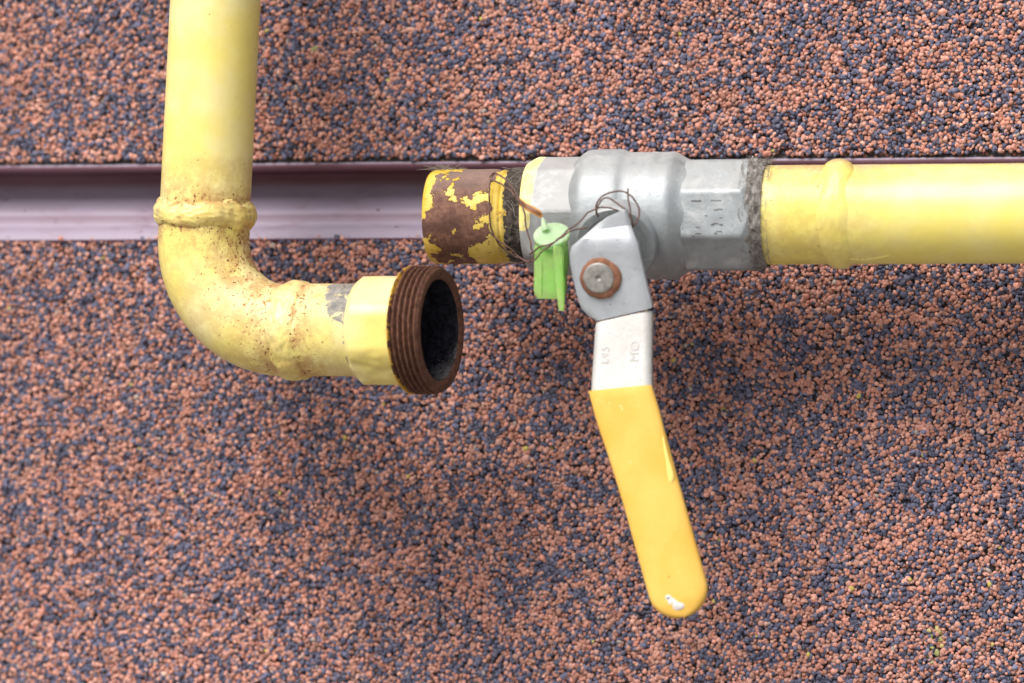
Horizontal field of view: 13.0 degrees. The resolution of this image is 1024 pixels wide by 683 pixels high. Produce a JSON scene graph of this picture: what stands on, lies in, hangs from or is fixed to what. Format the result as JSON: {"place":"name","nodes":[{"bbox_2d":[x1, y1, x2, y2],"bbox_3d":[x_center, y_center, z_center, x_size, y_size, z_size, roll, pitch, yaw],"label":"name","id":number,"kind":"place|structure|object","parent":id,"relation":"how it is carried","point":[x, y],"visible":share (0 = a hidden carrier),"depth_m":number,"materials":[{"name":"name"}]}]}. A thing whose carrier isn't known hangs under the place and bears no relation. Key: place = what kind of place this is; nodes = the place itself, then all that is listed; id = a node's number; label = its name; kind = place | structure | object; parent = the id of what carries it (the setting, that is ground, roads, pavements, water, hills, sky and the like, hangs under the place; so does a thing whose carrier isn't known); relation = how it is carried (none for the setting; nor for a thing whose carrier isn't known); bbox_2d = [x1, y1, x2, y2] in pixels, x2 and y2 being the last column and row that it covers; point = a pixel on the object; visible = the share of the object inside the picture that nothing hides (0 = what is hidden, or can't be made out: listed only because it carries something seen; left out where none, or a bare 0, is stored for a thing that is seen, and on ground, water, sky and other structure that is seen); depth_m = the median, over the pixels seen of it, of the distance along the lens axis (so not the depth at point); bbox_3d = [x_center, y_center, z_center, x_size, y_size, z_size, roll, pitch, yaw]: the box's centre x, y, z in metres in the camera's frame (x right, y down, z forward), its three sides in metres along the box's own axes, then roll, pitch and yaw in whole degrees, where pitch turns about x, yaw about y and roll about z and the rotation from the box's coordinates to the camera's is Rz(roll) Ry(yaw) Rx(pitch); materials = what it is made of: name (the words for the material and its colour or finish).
{"place":"outdoors","nodes":[
{"label":"outdoors","id":0,"kind":"place"},
{"bbox_2d":[153,0,463,394],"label":"gas pipe","id":1,"kind":"object","parent":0,"point":[234,305],"visible":1,"depth_m":1.49,"materials":[{"name":"yellow metal"}]},
{"label":"ground","id":2,"kind":"structure","parent":0,"visible":0},
{"bbox_2d":[0,0,1023,682],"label":"wall","id":3,"kind":"structure","parent":2,"relation":"on","point":[180,502],"depth_m":1.54,"materials":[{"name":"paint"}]},
{"bbox_2d":[0,157,1023,242],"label":"metal trim","id":4,"kind":"structure","parent":3,"relation":"attached to","point":[292,202],"depth_m":1.57,"materials":[{"name":"silver metal"}]},
{"bbox_2d":[416,149,1023,617],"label":"gas pipe","id":5,"kind":"object","parent":3,"relation":"attached to","point":[754,213],"visible":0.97,"depth_m":1.46,"materials":[{"name":"yellow metal"}]},
{"bbox_2d":[488,172,640,268],"bbox_3d":[0.012,-0.040,1.469,0.061,0.032,0.019,0,0,40],"label":"wire","id":6,"kind":"object","parent":5,"relation":"attached to","point":[559,237],"visible":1,"depth_m":1.46,"materials":[{"name":"grey metal"}]},
{"bbox_2d":[533,217,569,310],"bbox_3d":[0.013,-0.025,1.466,0.012,0.031,0.011,0,0,12],"label":"seal tag","id":7,"kind":"object","parent":6,"relation":"hanging from","point":[550,268],"visible":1,"depth_m":1.47,"materials":[{"name":"green plastic"}]}
]}

